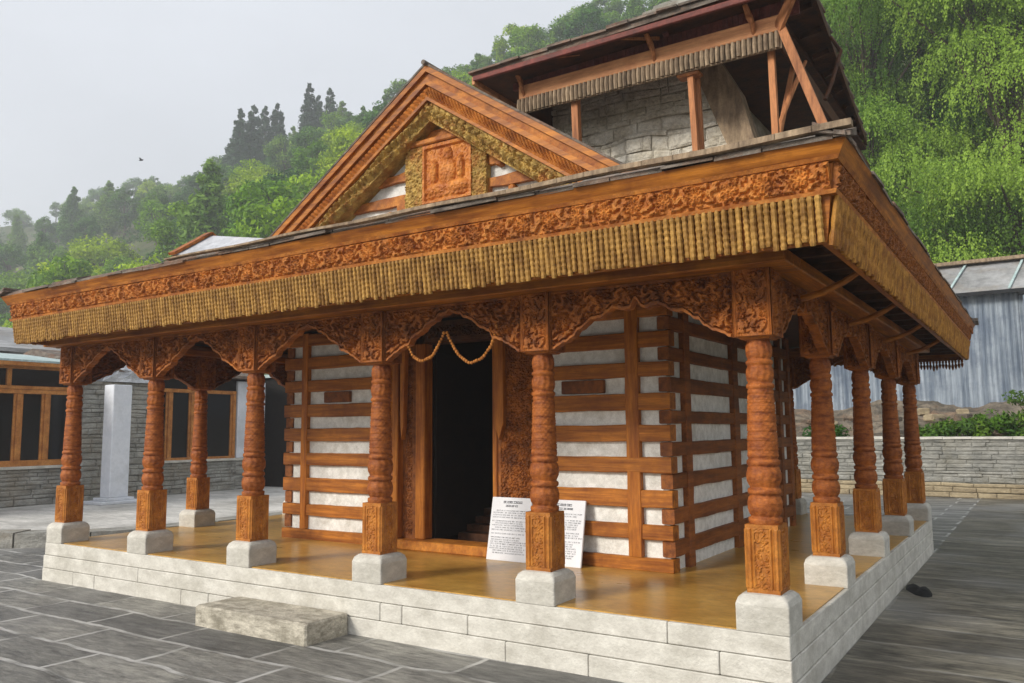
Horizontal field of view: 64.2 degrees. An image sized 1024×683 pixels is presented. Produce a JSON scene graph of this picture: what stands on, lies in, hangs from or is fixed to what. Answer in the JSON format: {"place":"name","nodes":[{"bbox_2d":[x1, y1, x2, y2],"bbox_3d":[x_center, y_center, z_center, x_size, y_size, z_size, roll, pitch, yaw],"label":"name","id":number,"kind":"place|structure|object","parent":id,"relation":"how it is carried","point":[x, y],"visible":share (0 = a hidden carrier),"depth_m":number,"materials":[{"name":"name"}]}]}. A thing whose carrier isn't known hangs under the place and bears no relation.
{"place":"outdoors","nodes":[
{"label":"outdoors","id":0,"kind":"place"},
{"bbox_2d":[0,349,265,507],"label":"guest house","id":1,"kind":"structure","parent":0,"point":[33,396],"depth_m":16.93,"materials":[{"name":"grey stone"}]},
{"bbox_2d":[0,365,68,466],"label":"window","id":2,"kind":"structure","parent":1,"relation":"in","point":[33,400],"depth_m":16.16,"materials":[{"name":"brown glass"}]},
{"bbox_2d":[97,366,148,382],"bbox_3d":[-8.467,0.505,17.780,0.782,0.794,1.373,-4,-7,33],"label":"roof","id":3,"kind":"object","parent":1,"relation":"on","point":[128,375],"visible":0.12,"depth_m":17.53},
{"bbox_2d":[163,388,236,460],"bbox_3d":[-7.513,1.982,19.200,0.100,1.700,2.370,-4,-7,33],"label":"window","id":4,"kind":"structure","parent":1,"relation":"in","point":[179,410],"depth_m":19.18,"materials":[{"name":"brown glass"}]},
{"bbox_2d":[0,486,285,529],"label":"terrace paving","id":5,"kind":"structure","parent":0,"point":[222,503],"depth_m":14.69,"materials":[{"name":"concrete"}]},
{"bbox_2d":[83,385,136,505],"bbox_3d":[-8.047,2.078,16.584,0.680,2.380,0.920,-4,-7,33],"label":"white post","id":6,"kind":"object","parent":5,"relation":"on","point":[115,446],"visible":0.88,"depth_m":16.45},
{"bbox_2d":[245,375,289,486],"bbox_3d":[-5.504,2.505,23.066,3.300,2.899,4.100,-4,-7,33],"label":"doorway","id":7,"kind":"structure","parent":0,"point":[275,422],"depth_m":21.16,"materials":[{"name":"black metal"}]},
{"bbox_2d":[0,0,652,226],"label":"sky","id":8,"kind":"structure","parent":0,"point":[90,89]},
{"bbox_2d":[0,492,979,682],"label":"courtyard paving","id":9,"kind":"structure","parent":0,"point":[53,632],"depth_m":6.03,"materials":[{"name":"stone"}]},
{"bbox_2d":[0,511,281,547],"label":"terrace edge","id":10,"kind":"object","parent":9,"relation":"on","point":[19,538],"visible":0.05,"depth_m":11.55,"materials":[{"name":"grey stone"}]},
{"bbox_2d":[195,596,347,646],"bbox_3d":[-1.975,2.279,6.651,1.323,0.197,0.457,-4,-7,33],"label":"stone step","id":11,"kind":"object","parent":9,"relation":"on","point":[303,626],"visible":0.78,"depth_m":6.45,"materials":[{"name":"stone"}]},
{"bbox_2d":[0,0,978,682],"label":"wooden temple","id":12,"kind":"structure","parent":9,"relation":"on","point":[676,252],"depth_m":7.06,"materials":[{"name":"wood"}]},
{"bbox_2d":[407,320,497,363],"bbox_3d":[-0.466,0.028,6.278,0.874,0.316,0.035,-4,-7,33],"label":"garland","id":13,"kind":"object","parent":12,"relation":"hanging from","point":[455,350],"visible":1,"depth_m":6.26},
{"bbox_2d":[390,318,533,557],"bbox_3d":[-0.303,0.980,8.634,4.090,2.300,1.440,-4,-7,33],"label":"doorway","id":14,"kind":"structure","parent":12,"relation":"in","point":[461,434],"depth_m":8.41,"materials":[{"name":"red wood"}]},
{"bbox_2d":[486,497,532,562],"bbox_3d":[-0.021,1.728,7.510,0.440,0.566,0.137,-4,-7,33],"label":"notice board","id":15,"kind":"object","parent":12,"relation":"on","point":[507,539],"visible":0.99,"depth_m":7.50,"materials":[{"name":"paint"}]},
{"bbox_2d":[557,500,586,567],"bbox_3d":[0.411,1.694,7.231,0.510,0.566,0.137,-4,-7,33],"label":"notice board","id":16,"kind":"object","parent":12,"relation":"on","point":[574,514],"visible":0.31,"depth_m":7.14,"materials":[{"name":"paint"}]},
{"bbox_2d":[796,436,1023,499],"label":"retaining wall","id":17,"kind":"structure","parent":9,"relation":"on","point":[986,467],"depth_m":18.45,"materials":[{"name":"grey stone"}]},
{"bbox_2d":[0,26,1012,374],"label":"hillside","id":18,"kind":"structure","parent":0,"point":[144,246],"depth_m":149.80,"materials":[{"name":"green plant"}]},
{"bbox_2d":[0,312,12,326],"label":"broadleaf tree","id":19,"kind":"object","parent":18,"relation":"on","point":[3,319],"visible":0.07,"depth_m":80.41,"materials":[{"name":"green plant"}]},
{"bbox_2d":[0,279,23,320],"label":"broadleaf tree","id":20,"kind":"object","parent":18,"relation":"on","point":[4,306],"visible":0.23,"depth_m":100.89,"materials":[{"name":"green plant"}]},
{"bbox_2d":[0,242,25,278],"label":"broadleaf tree","id":21,"kind":"object","parent":18,"relation":"on","point":[15,252],"visible":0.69,"depth_m":133.07,"materials":[{"name":"green plant"}]},
{"bbox_2d":[2,208,27,222],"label":"broadleaf tree","id":22,"kind":"object","parent":18,"relation":"on","point":[9,214],"visible":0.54,"depth_m":262.84,"materials":[{"name":"green plant"}]},
{"bbox_2d":[6,214,29,254],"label":"conifer tree","id":23,"kind":"object","parent":18,"relation":"on","point":[17,236],"visible":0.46,"depth_m":180.20,"materials":[{"name":"green plant"}]},
{"bbox_2d":[0,267,36,288],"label":"broadleaf tree","id":24,"kind":"object","parent":18,"relation":"on","point":[19,281],"visible":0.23,"depth_m":105.30,"materials":[{"name":"green plant"}]},
{"bbox_2d":[18,214,33,230],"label":"broadleaf tree","id":25,"kind":"object","parent":18,"relation":"on","point":[26,222],"visible":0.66,"depth_m":253.35,"materials":[{"name":"green plant"}]},
{"bbox_2d":[0,327,60,353],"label":"white cottage","id":26,"kind":"structure","parent":18,"relation":"on","point":[8,345],"depth_m":21.55,"materials":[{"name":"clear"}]},
{"bbox_2d":[22,231,48,276],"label":"conifer tree","id":27,"kind":"object","parent":18,"relation":"on","point":[41,235],"visible":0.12,"depth_m":131.83,"materials":[{"name":"green plant"}]},
{"bbox_2d":[15,240,71,274],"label":"broadleaf tree","id":28,"kind":"object","parent":18,"relation":"on","point":[37,252],"visible":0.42,"depth_m":124.21,"materials":[{"name":"green plant"}]},
{"bbox_2d":[33,216,57,240],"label":"broadleaf tree","id":29,"kind":"object","parent":18,"relation":"on","point":[39,225],"visible":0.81,"depth_m":173.95,"materials":[{"name":"green plant"}]},
{"bbox_2d":[49,201,60,222],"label":"broadleaf tree","id":30,"kind":"object","parent":18,"relation":"on","point":[55,207],"visible":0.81,"depth_m":257.81,"materials":[{"name":"green plant"}]},
{"bbox_2d":[24,253,104,288],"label":"broadleaf tree","id":31,"kind":"object","parent":18,"relation":"on","point":[74,267],"visible":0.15,"depth_m":67.48,"materials":[{"name":"green plant"}]},
{"bbox_2d":[32,261,104,279],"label":"broadleaf tree","id":32,"kind":"object","parent":18,"relation":"on","point":[97,269],"visible":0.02,"depth_m":82.43,"materials":[{"name":"green plant"}]},
{"bbox_2d":[56,186,84,244],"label":"conifer tree","id":33,"kind":"object","parent":18,"relation":"on","point":[70,213],"visible":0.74,"depth_m":163.19,"materials":[{"name":"green plant"}]},
{"bbox_2d":[72,215,101,241],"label":"broadleaf tree","id":34,"kind":"object","parent":18,"relation":"on","point":[79,227],"visible":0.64,"depth_m":142.35,"materials":[{"name":"green plant"}]},
{"bbox_2d":[86,225,99,266],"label":"conifer tree","id":35,"kind":"object","parent":18,"relation":"on","point":[90,233],"visible":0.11,"depth_m":130.61,"materials":[{"name":"green plant"}]},
{"bbox_2d":[86,186,102,202],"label":"broadleaf tree","id":36,"kind":"object","parent":18,"relation":"on","point":[94,194],"visible":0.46,"depth_m":242.51,"materials":[{"name":"green plant"}]},
{"bbox_2d":[62,233,140,269],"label":"broadleaf tree","id":37,"kind":"object","parent":18,"relation":"on","point":[100,254],"visible":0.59,"depth_m":100.27,"materials":[{"name":"green plant"}]},
{"bbox_2d":[90,180,121,236],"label":"conifer tree","id":38,"kind":"object","parent":18,"relation":"on","point":[107,223],"visible":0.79,"depth_m":163.01,"materials":[{"name":"green plant"}]},
{"bbox_2d":[99,255,136,273],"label":"broadleaf tree","id":39,"kind":"object","parent":18,"relation":"on","point":[108,268],"visible":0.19,"depth_m":93.84,"materials":[{"name":"green plant"}]},
{"bbox_2d":[105,186,141,236],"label":"broadleaf tree","id":40,"kind":"object","parent":18,"relation":"on","point":[121,198],"visible":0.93,"depth_m":157.19,"materials":[{"name":"green plant"}]},
{"bbox_2d":[121,177,141,197],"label":"broadleaf tree","id":41,"kind":"object","parent":18,"relation":"on","point":[136,183],"visible":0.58,"depth_m":234.61,"materials":[{"name":"green plant"}]},
{"bbox_2d":[112,254,161,271],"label":"broadleaf tree","id":42,"kind":"object","parent":18,"relation":"on","point":[133,265],"visible":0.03,"depth_m":65.97,"materials":[{"name":"green plant"}]},
{"bbox_2d":[134,179,155,194],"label":"broadleaf tree","id":43,"kind":"object","parent":18,"relation":"on","point":[149,185],"visible":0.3,"depth_m":185.72,"materials":[{"name":"green plant"}]},
{"bbox_2d":[0,167,295,374],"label":"undergrowth","id":44,"kind":"object","parent":18,"relation":"on","point":[134,237],"depth_m":153.57,"materials":[{"name":"green plant"}]},
{"bbox_2d":[136,190,171,248],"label":"broadleaf tree","id":45,"kind":"object","parent":18,"relation":"on","point":[154,199],"visible":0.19,"depth_m":119.87,"materials":[{"name":"green plant"}]},
{"bbox_2d":[132,200,176,250],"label":"broadleaf tree","id":46,"kind":"object","parent":18,"relation":"on","point":[159,210],"visible":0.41,"depth_m":109.38,"materials":[{"name":"green plant"}]},
{"bbox_2d":[145,185,172,202],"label":"broadleaf tree","id":47,"kind":"object","parent":18,"relation":"on","point":[160,190],"visible":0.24,"depth_m":150.15,"materials":[{"name":"green plant"}]},
{"bbox_2d":[155,183,180,197],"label":"broadleaf tree","id":48,"kind":"object","parent":18,"relation":"on","point":[170,191],"visible":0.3,"depth_m":179.95,"materials":[{"name":"green plant"}]},
{"bbox_2d":[149,200,191,260],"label":"broadleaf tree","id":49,"kind":"object","parent":18,"relation":"on","point":[162,232],"visible":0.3,"depth_m":78.13,"materials":[{"name":"green plant"}]},
{"bbox_2d":[171,188,189,205],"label":"broadleaf tree","id":50,"kind":"object","parent":18,"relation":"on","point":[183,196],"visible":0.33,"depth_m":136.64,"materials":[{"name":"green plant"}]},
{"bbox_2d":[182,170,206,199],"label":"broadleaf tree","id":51,"kind":"object","parent":18,"relation":"on","point":[190,182],"visible":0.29,"depth_m":144.23,"materials":[{"name":"green plant"}]},
{"bbox_2d":[163,159,233,256],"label":"conifer tree","id":52,"kind":"object","parent":18,"relation":"on","point":[201,215],"visible":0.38,"depth_m":71.50,"materials":[{"name":"green plant"}]},
{"bbox_2d":[199,166,241,201],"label":"broadleaf tree","id":53,"kind":"object","parent":18,"relation":"on","point":[225,176],"visible":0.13,"depth_m":121.00,"materials":[{"name":"green plant"}]},
{"bbox_2d":[216,193,235,234],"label":"broadleaf tree","id":54,"kind":"object","parent":18,"relation":"on","point":[224,208],"visible":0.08,"depth_m":79.64,"materials":[{"name":"green plant"}]},
{"bbox_2d":[220,138,232,164],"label":"conifer tree","id":55,"kind":"object","parent":18,"relation":"on","point":[224,157],"visible":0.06,"depth_m":153.19,"materials":[{"name":"green plant"}]},
{"bbox_2d":[223,108,250,174],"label":"conifer tree","id":56,"kind":"object","parent":18,"relation":"on","point":[236,155],"visible":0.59,"depth_m":145.79,"materials":[{"name":"green plant"}]},
{"bbox_2d":[221,166,271,199],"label":"broadleaf tree","id":57,"kind":"object","parent":18,"relation":"on","point":[235,182],"visible":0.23,"depth_m":101.93,"materials":[{"name":"green plant"}]},
{"bbox_2d":[241,104,267,165],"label":"conifer tree","id":58,"kind":"object","parent":18,"relation":"on","point":[255,148],"visible":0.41,"depth_m":148.49,"materials":[{"name":"green plant"}]},
{"bbox_2d":[233,159,277,181],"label":"broadleaf tree","id":59,"kind":"object","parent":18,"relation":"on","point":[265,168],"visible":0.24,"depth_m":111.81,"materials":[{"name":"green plant"}]},
{"bbox_2d":[219,178,302,236],"bbox_3d":[-19.327,-7.455,64.291,7.106,11.391,7.104,0,-6,-1],"label":"broadleaf tree","id":60,"kind":"object","parent":18,"relation":"on","point":[254,193],"visible":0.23,"depth_m":63.22,"materials":[{"name":"green plant"}]},
{"bbox_2d":[258,106,270,154],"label":"conifer tree","id":61,"kind":"object","parent":18,"relation":"on","point":[265,124],"visible":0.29,"depth_m":153.84,"materials":[{"name":"green plant"}]},
{"bbox_2d":[236,187,309,237],"bbox_3d":[-15.811,-5.846,58.626,7.578,10.129,8.077,-4,-7,31],"label":"broadleaf tree","id":62,"kind":"object","parent":18,"relation":"on","point":[264,221],"visible":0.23,"depth_m":56.92,"materials":[{"name":"green plant"}]},
{"bbox_2d":[265,103,288,172],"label":"conifer tree","id":63,"kind":"object","parent":18,"relation":"on","point":[276,118],"visible":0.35,"depth_m":151.33,"materials":[{"name":"green plant"}]},
{"bbox_2d":[257,168,301,203],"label":"broadleaf tree","id":64,"kind":"object","parent":18,"relation":"on","point":[274,177],"visible":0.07,"depth_m":79.43,"materials":[{"name":"green plant"}]},
{"bbox_2d":[262,133,304,173],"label":"broadleaf tree","id":65,"kind":"object","parent":18,"relation":"on","point":[279,142],"visible":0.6,"depth_m":135.03,"materials":[{"name":"green plant"}]},
{"bbox_2d":[283,168,327,199],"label":"broadleaf tree","id":66,"kind":"object","parent":18,"relation":"on","point":[306,180],"visible":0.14,"depth_m":71.54,"materials":[{"name":"green plant"}]},
{"bbox_2d":[297,83,320,145],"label":"conifer tree","id":67,"kind":"object","parent":18,"relation":"on","point":[308,116],"visible":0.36,"depth_m":152.29,"materials":[{"name":"green plant"}]},
{"bbox_2d":[287,124,330,163],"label":"broadleaf tree","id":68,"kind":"object","parent":18,"relation":"on","point":[306,134],"visible":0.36,"depth_m":116.99,"materials":[{"name":"green plant"}]},
{"bbox_2d":[289,138,331,181],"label":"broadleaf tree","id":69,"kind":"object","parent":18,"relation":"on","point":[302,157],"visible":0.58,"depth_m":94.80,"materials":[{"name":"green plant"}]},
{"bbox_2d":[314,95,324,129],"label":"conifer tree","id":70,"kind":"object","parent":18,"relation":"on","point":[318,105],"visible":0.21,"depth_m":156.55,"materials":[{"name":"green plant"}]},
{"bbox_2d":[314,110,342,148],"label":"broadleaf tree","id":71,"kind":"object","parent":18,"relation":"on","point":[327,119],"visible":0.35,"depth_m":146.86,"materials":[{"name":"green plant"}]},
{"bbox_2d":[323,87,337,128],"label":"conifer tree","id":72,"kind":"object","parent":18,"relation":"on","point":[329,105],"visible":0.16,"depth_m":159.56,"materials":[{"name":"green plant"}]},
{"bbox_2d":[314,126,363,171],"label":"broadleaf tree","id":73,"kind":"object","parent":18,"relation":"on","point":[343,138],"visible":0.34,"depth_m":83.57,"materials":[{"name":"green plant"}]},
{"bbox_2d":[318,121,365,150],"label":"broadleaf tree","id":74,"kind":"object","parent":18,"relation":"on","point":[328,138],"visible":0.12,"depth_m":107.68,"materials":[{"name":"green plant"}]},
{"bbox_2d":[337,101,346,119],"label":"conifer tree","id":75,"kind":"object","parent":18,"relation":"on","point":[340,108],"visible":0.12,"depth_m":166.04,"materials":[{"name":"green plant"}]},
{"bbox_2d":[336,111,354,127],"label":"broadleaf tree","id":76,"kind":"object","parent":18,"relation":"on","point":[349,116],"visible":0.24,"depth_m":138.26,"materials":[{"name":"green plant"}]},
{"bbox_2d":[354,110,371,123],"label":"broadleaf tree","id":77,"kind":"object","parent":18,"relation":"on","point":[358,118],"visible":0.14,"depth_m":124.85,"materials":[{"name":"green plant"}]},
{"bbox_2d":[361,100,389,129],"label":"broadleaf tree","id":78,"kind":"object","parent":18,"relation":"on","point":[374,113],"visible":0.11,"depth_m":97.06,"materials":[{"name":"green plant"}]},
{"bbox_2d":[381,78,406,103],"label":"broadleaf tree","id":79,"kind":"object","parent":18,"relation":"on","point":[396,86],"visible":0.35,"depth_m":144.71,"materials":[{"name":"green plant"}]},
{"bbox_2d":[442,64,464,77],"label":"broadleaf tree","id":80,"kind":"object","parent":18,"relation":"on","point":[459,68],"visible":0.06,"depth_m":139.70,"materials":[{"name":"green plant"}]},
{"bbox_2d":[449,70,471,84],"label":"broadleaf tree","id":81,"kind":"object","parent":18,"relation":"on","point":[463,76],"visible":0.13,"depth_m":113.47,"materials":[{"name":"green plant"}]},
{"bbox_2d":[463,53,493,70],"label":"broadleaf tree","id":82,"kind":"object","parent":18,"relation":"on","point":[479,58],"visible":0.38,"depth_m":130.62,"materials":[{"name":"green plant"}]},
{"bbox_2d":[492,23,538,61],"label":"broadleaf tree","id":83,"kind":"object","parent":18,"relation":"on","point":[500,46],"visible":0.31,"depth_m":137.05,"materials":[{"name":"green plant"}]},
{"bbox_2d":[506,23,550,55],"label":"broadleaf tree","id":84,"kind":"object","parent":18,"relation":"on","point":[521,35],"visible":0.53,"depth_m":123.19,"materials":[{"name":"green plant"}]},
{"bbox_2d":[546,15,585,41],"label":"broadleaf tree","id":85,"kind":"object","parent":18,"relation":"on","point":[559,30],"visible":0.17,"depth_m":119.05,"materials":[{"name":"green plant"}]},
{"bbox_2d":[562,5,608,38],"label":"broadleaf tree","id":86,"kind":"object","parent":18,"relation":"on","point":[592,15],"visible":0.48,"depth_m":101.98,"materials":[{"name":"green plant"}]},
{"bbox_2d":[568,1,603,35],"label":"broadleaf tree","id":87,"kind":"object","parent":18,"relation":"on","point":[582,28],"visible":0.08,"depth_m":112.46,"materials":[{"name":"green plant"}]},
{"bbox_2d":[586,0,626,22],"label":"broadleaf tree","id":88,"kind":"object","parent":18,"relation":"on","point":[615,5],"visible":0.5,"depth_m":136.99,"materials":[{"name":"green plant"}]},
{"bbox_2d":[600,10,622,24],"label":"broadleaf tree","id":89,"kind":"object","parent":18,"relation":"on","point":[613,17],"visible":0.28,"depth_m":123.80,"materials":[{"name":"green plant"}]},
{"bbox_2d":[619,0,642,20],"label":"broadleaf tree","id":90,"kind":"object","parent":18,"relation":"on","point":[632,9],"visible":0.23,"depth_m":105.59,"materials":[{"name":"green plant"}]},
{"bbox_2d":[640,0,663,10],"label":"broadleaf tree","id":91,"kind":"object","parent":18,"relation":"on","point":[651,3],"visible":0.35,"depth_m":115.94,"materials":[{"name":"green plant"}]},
{"bbox_2d":[792,254,1023,410],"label":"metal shed","id":92,"kind":"structure","parent":18,"relation":"on","point":[989,292],"depth_m":22.30,"materials":[{"name":"grey metal"}]},
{"bbox_2d":[820,0,1003,262],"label":"weeping tree","id":93,"kind":"object","parent":18,"relation":"on","point":[880,109],"visible":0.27,"depth_m":33.39,"materials":[{"name":"green plant"}]},
{"bbox_2d":[821,0,1023,263],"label":"weeping tree","id":94,"kind":"object","parent":18,"relation":"on","point":[995,191],"visible":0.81,"depth_m":28.81,"materials":[{"name":"green plant"}]},
{"bbox_2d":[843,2,1020,230],"bbox_3d":[19.372,-15.554,37.583,13.651,24.047,13.343,-6,-8,41],"label":"weeping tree","id":95,"kind":"object","parent":18,"relation":"on","point":[927,90],"visible":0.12,"depth_m":35.08,"materials":[{"name":"green plant"}]},
{"bbox_2d":[794,400,1023,436],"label":"rubble bank","id":96,"kind":"structure","parent":0,"point":[935,407],"depth_m":22.08,"materials":[{"name":"stone"}]},
{"bbox_2d":[802,424,850,436],"bbox_3d":[8.040,2.378,20.875,1.194,0.643,0.892,-6,-8,43],"label":"green bush","id":97,"kind":"object","parent":96,"relation":"on","point":[839,430],"visible":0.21,"depth_m":20.73,"materials":[{"name":"green plant"}]},
{"bbox_2d":[923,414,944,421],"bbox_3d":[10.991,1.988,21.225,0.391,0.188,0.354,2,-7,-21],"label":"loose stone","id":98,"kind":"object","parent":96,"relation":"on","point":[928,417],"visible":0.79,"depth_m":21.12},
{"bbox_2d":[918,422,955,436],"bbox_3d":[9.999,2.226,19.464,1.122,0.611,0.984,-4,-7,33],"label":"green bush","id":99,"kind":"object","parent":96,"relation":"on","point":[925,431],"visible":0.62,"depth_m":19.14,"materials":[{"name":"green plant"}]},
{"bbox_2d":[929,416,992,436],"bbox_3d":[10.525,2.109,19.090,1.357,0.749,0.763,-3,-7,21],"label":"green bush","id":100,"kind":"object","parent":96,"relation":"on","point":[971,428],"visible":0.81,"depth_m":18.96,"materials":[{"name":"green plant"}]},
{"bbox_2d":[955,409,1013,436],"bbox_3d":[11.030,2.020,19.052,1.321,0.914,0.933,-4,-7,33],"label":"green bush","id":101,"kind":"object","parent":96,"relation":"on","point":[1001,420],"visible":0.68,"depth_m":18.74,"materials":[{"name":"green plant"}]},
{"bbox_2d":[985,417,1023,435],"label":"green bush","id":102,"kind":"object","parent":96,"relation":"on","point":[1011,430],"visible":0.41,"depth_m":18.62,"materials":[{"name":"green plant"}]},
{"bbox_2d":[1001,389,1023,435],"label":"green bush","id":103,"kind":"object","parent":96,"relation":"on","point":[1019,416],"visible":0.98,"depth_m":18.35,"materials":[{"name":"green plant"}]},
{"bbox_2d":[822,498,1023,682],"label":"side yard","id":104,"kind":"structure","parent":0,"point":[964,623],"depth_m":6.80,"materials":[{"name":"stone"}]},
{"bbox_2d":[906,583,931,596],"bbox_3d":[3.975,2.418,7.980,0.217,0.038,0.649,-3,-7,19],"label":"crumpled cloth","id":105,"kind":"object","parent":104,"relation":"on","point":[917,590],"visible":1,"depth_m":7.88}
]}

